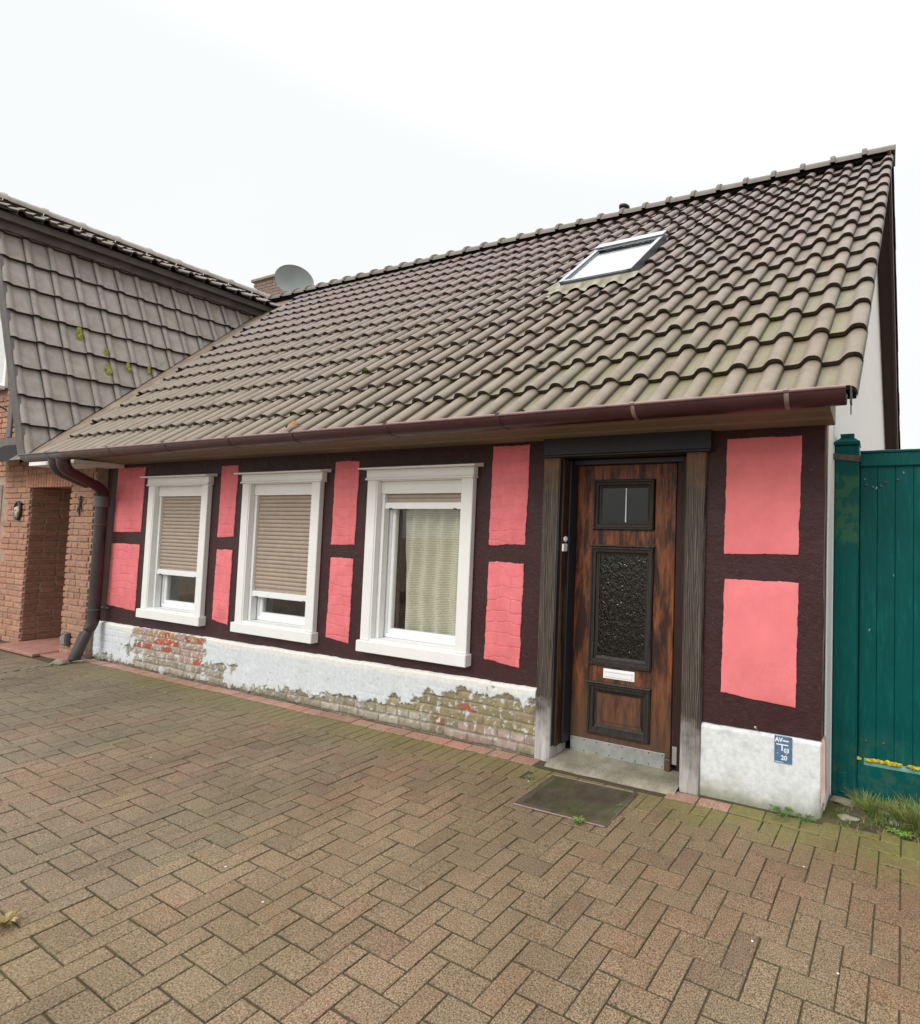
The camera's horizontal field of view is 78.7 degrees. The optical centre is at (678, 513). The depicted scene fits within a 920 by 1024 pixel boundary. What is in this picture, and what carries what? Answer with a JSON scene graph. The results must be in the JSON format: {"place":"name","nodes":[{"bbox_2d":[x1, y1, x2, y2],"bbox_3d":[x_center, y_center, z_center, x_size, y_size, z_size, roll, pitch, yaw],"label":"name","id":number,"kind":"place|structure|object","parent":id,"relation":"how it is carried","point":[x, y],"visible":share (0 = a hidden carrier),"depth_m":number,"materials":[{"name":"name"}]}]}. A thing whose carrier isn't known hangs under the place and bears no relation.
{"place":"outdoors","nodes":[
{"label":"outdoors","id":0,"kind":"place"},
{"bbox_2d":[251,274,314,294],"bbox_3d":[-10.086,-4.000,12.899,1.300,3.770,0.900,0,-3,22],"label":"chimney stack","id":1,"kind":"object","parent":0,"point":[267,285],"visible":0.09,"depth_m":12.60,"materials":[{"name":"brick"}]},
{"bbox_2d":[0,640,919,1023],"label":"paving","id":2,"kind":"structure","parent":0,"point":[414,777],"depth_m":2.25,"materials":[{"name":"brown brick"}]},
{"bbox_2d":[0,909,26,926],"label":"dead leaf","id":3,"kind":"object","parent":2,"relation":"on","point":[9,915],"visible":1,"depth_m":1.97,"materials":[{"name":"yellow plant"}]},
{"bbox_2d":[0,659,89,672],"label":"kerb strip","id":4,"kind":"object","parent":2,"relation":"on","point":[47,665],"visible":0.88,"depth_m":5.45,"materials":[{"name":"concrete"}]},
{"bbox_2d":[49,659,73,665],"bbox_3d":[-6.760,1.633,5.552,0.154,0.071,0.169,0,-3,22],"label":"stone","id":5,"kind":"object","parent":2,"relation":"on","point":[58,662],"visible":0.98,"depth_m":5.52,"materials":[{"name":"stone"}]},
{"bbox_2d":[0,192,281,659],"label":"brick house","id":6,"kind":"structure","parent":2,"relation":"on","point":[93,320],"depth_m":6.72,"materials":[{"name":"grey ceramic"}]},
{"bbox_2d":[0,484,2,513],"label":"window","id":7,"kind":"structure","parent":6,"relation":"in","point":[1,486],"depth_m":6.81,"materials":[{"name":"white plastic"}]},
{"bbox_2d":[0,315,8,389],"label":"window","id":8,"kind":"structure","parent":6,"relation":"in","point":[4,381],"depth_m":7.01,"materials":[{"name":"white plastic"}]},
{"bbox_2d":[12,501,21,519],"bbox_3d":[-8.553,-0.040,6.550,0.198,0.251,0.077,0,-3,22],"label":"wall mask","id":9,"kind":"object","parent":6,"relation":"attached to","point":[17,511],"depth_m":6.53,"materials":[{"name":"metal"}]},
{"bbox_2d":[61,632,70,645],"bbox_3d":[-7.145,1.463,5.907,0.100,0.150,0.048,0,-3,22],"label":"meter marker","id":10,"kind":"object","parent":6,"relation":"attached to","point":[65,638],"visible":1,"depth_m":5.89,"materials":[{"name":"grey metal"}]},
{"bbox_2d":[76,496,83,515],"bbox_3d":[-7.040,-0.087,5.961,0.146,0.248,0.029,0,-3,22],"label":"gecko ornament","id":11,"kind":"object","parent":6,"relation":"attached to","point":[80,500],"visible":1,"depth_m":5.95,"materials":[{"name":"black metal"}]},
{"bbox_2d":[275,264,313,291],"bbox_3d":[-8.511,-4.542,11.201,0.578,1.980,0.566,1,-3,14],"label":"satellite dish","id":12,"kind":"object","parent":6,"relation":"attached to","point":[289,277],"visible":0.83,"depth_m":11.28,"materials":[{"name":"metal"}]},
{"bbox_2d":[513,774,637,827],"bbox_3d":[-0.600,1.680,2.994,0.607,0.014,0.410,0,-3,22],"label":"door mat","id":13,"kind":"object","parent":2,"relation":"on","point":[570,798],"depth_m":2.98,"materials":[{"name":"rubber"}]},
{"bbox_2d":[571,815,585,824],"bbox_3d":[-0.542,1.659,2.735,0.082,0.040,0.074,2,-3,-12],"label":"weed","id":14,"kind":"object","parent":2,"relation":"on","point":[577,821],"visible":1,"depth_m":2.74,"materials":[{"name":"green plant"}]},
{"bbox_2d":[768,804,793,818],"bbox_3d":[0.573,1.687,2.864,0.138,0.048,0.137,-1,-3,41],"label":"weed","id":15,"kind":"object","parent":2,"relation":"on","point":[788,809],"visible":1,"depth_m":2.87,"materials":[{"name":"green plant"}]},
{"bbox_2d":[669,793,917,883],"bbox_3d":[0.585,1.706,2.704,1.315,0.009,0.362,0,-3,22],"label":"joint moss","id":16,"kind":"object","parent":2,"relation":"on","point":[796,839],"visible":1,"depth_m":2.67,"materials":[{"name":"green plant"}]},
{"bbox_2d":[795,813,816,822],"bbox_3d":[0.706,1.699,2.831,0.115,0.029,0.136,1,-2,-1],"label":"weed","id":17,"kind":"object","parent":2,"relation":"on","point":[803,818],"visible":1,"depth_m":2.83,"materials":[{"name":"green plant"}]},
{"bbox_2d":[886,827,902,834],"bbox_3d":[1.153,1.706,2.718,0.090,0.025,0.063,0,-3,22],"label":"weed","id":18,"kind":"object","parent":2,"relation":"on","point":[893,830],"visible":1,"depth_m":2.72,"materials":[{"name":"green plant"}]},
{"bbox_2d":[896,830,914,839],"bbox_3d":[1.210,1.707,2.683,0.098,0.024,0.070,3,-3,-36],"label":"weed","id":19,"kind":"object","parent":2,"relation":"on","point":[906,835],"visible":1,"depth_m":2.69,"materials":[{"name":"green plant"}]},
{"bbox_2d":[0,0,919,448],"label":"sky","id":20,"kind":"structure","parent":0,"point":[241,141],"materials":[{"name":"white"}]},
{"bbox_2d":[816,794,919,843],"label":"soil strip","id":21,"kind":"object","parent":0,"point":[829,814],"visible":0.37,"depth_m":2.87,"materials":[{"name":"brown soil"}]},
{"bbox_2d":[830,796,854,806],"bbox_3d":[0.990,1.714,3.020,0.164,0.041,0.079,0,-3,22],"label":"stone","id":22,"kind":"object","parent":21,"relation":"on","point":[840,800],"visible":0.89,"depth_m":3.00,"materials":[{"name":"stone"}]},
{"bbox_2d":[837,814,859,821],"bbox_3d":[0.957,1.715,2.858,0.128,0.022,0.058,0,-3,22],"label":"stone","id":23,"kind":"object","parent":21,"relation":"on","point":[846,817],"visible":0.97,"depth_m":2.85,"materials":[{"name":"stone"}]},
{"bbox_2d":[835,788,919,845],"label":"grass","id":24,"kind":"structure","parent":21,"relation":"on","point":[908,820],"depth_m":2.85,"materials":[{"name":"green plant"}]},
{"bbox_2d":[871,815,886,826],"bbox_3d":[1.110,1.701,2.801,0.086,0.041,0.092,0,-3,22],"label":"weed","id":25,"kind":"object","parent":21,"relation":"on","point":[885,818],"visible":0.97,"depth_m":2.80,"materials":[{"name":"green plant"}]},
{"bbox_2d":[888,818,902,825],"bbox_3d":[1.201,1.717,2.815,0.077,0.039,0.060,1,-3,6],"label":"stone","id":26,"kind":"object","parent":21,"relation":"on","point":[895,822],"visible":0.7,"depth_m":2.80,"materials":[{"name":"grey stone"}]},
{"label":"ground","id":27,"kind":"structure","parent":0,"visible":0},
{"bbox_2d":[0,144,900,819],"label":"half timbered house","id":28,"kind":"structure","parent":27,"relation":"on","point":[608,554],"depth_m":3.94,"materials":[{"name":"brown paint"}]},
{"bbox_2d":[136,473,217,625],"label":"window","id":29,"kind":"structure","parent":28,"relation":"in","point":[170,497],"depth_m":5.40,"materials":[{"name":"white paint"}]},
{"bbox_2d":[230,469,331,643],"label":"window","id":30,"kind":"structure","parent":28,"relation":"in","point":[295,530],"depth_m":4.75,"materials":[{"name":"white paint"}]},
{"bbox_2d":[285,421,299,427],"bbox_3d":[-3.078,-0.714,4.018,0.133,0.058,0.046,1,-3,14],"label":"dead leaf","id":31,"kind":"object","parent":28,"relation":"on","point":[293,422],"visible":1,"depth_m":4.03,"materials":[{"name":"orange plant"}]},
{"bbox_2d":[361,368,368,372],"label":"moss clump","id":32,"kind":"object","parent":28,"relation":"on","point":[364,370],"visible":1,"depth_m":4.71,"materials":[{"name":"green plant"}]},
{"bbox_2d":[356,463,483,667],"bbox_3d":[-2.067,0.378,4.121,1.257,1.540,0.299,0,-3,22],"label":"window","id":33,"kind":"structure","parent":28,"relation":"in","point":[439,500],"depth_m":4.19,"materials":[{"name":"white paint"}]},
{"bbox_2d":[565,463,677,771],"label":"door","id":34,"kind":"structure","parent":28,"relation":"in","point":[623,632],"depth_m":3.53,"materials":[{"name":"brown wood"}]},
{"bbox_2d":[774,735,791,764],"bbox_3d":[0.602,1.359,2.917,0.101,0.152,0.008,0,-3,22],"label":"hydrant sign","id":35,"kind":"object","parent":28,"relation":"attached to","point":[782,749],"visible":1,"depth_m":2.92,"materials":[{"name":"blue metal"}]},
{"bbox_2d":[824,434,860,798],"bbox_3d":[0.982,0.607,3.058,0.197,2.240,0.469,0,-3,22],"label":"gate post","id":36,"kind":"object","parent":28,"relation":"attached to","point":[846,456],"visible":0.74,"depth_m":3.13,"materials":[{"name":"teal metal"}]},
{"bbox_2d":[857,449,919,806],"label":"gate","id":37,"kind":"structure","parent":36,"relation":"attached to","point":[888,742],"depth_m":3.08,"materials":[{"name":"green paint"}]}
]}

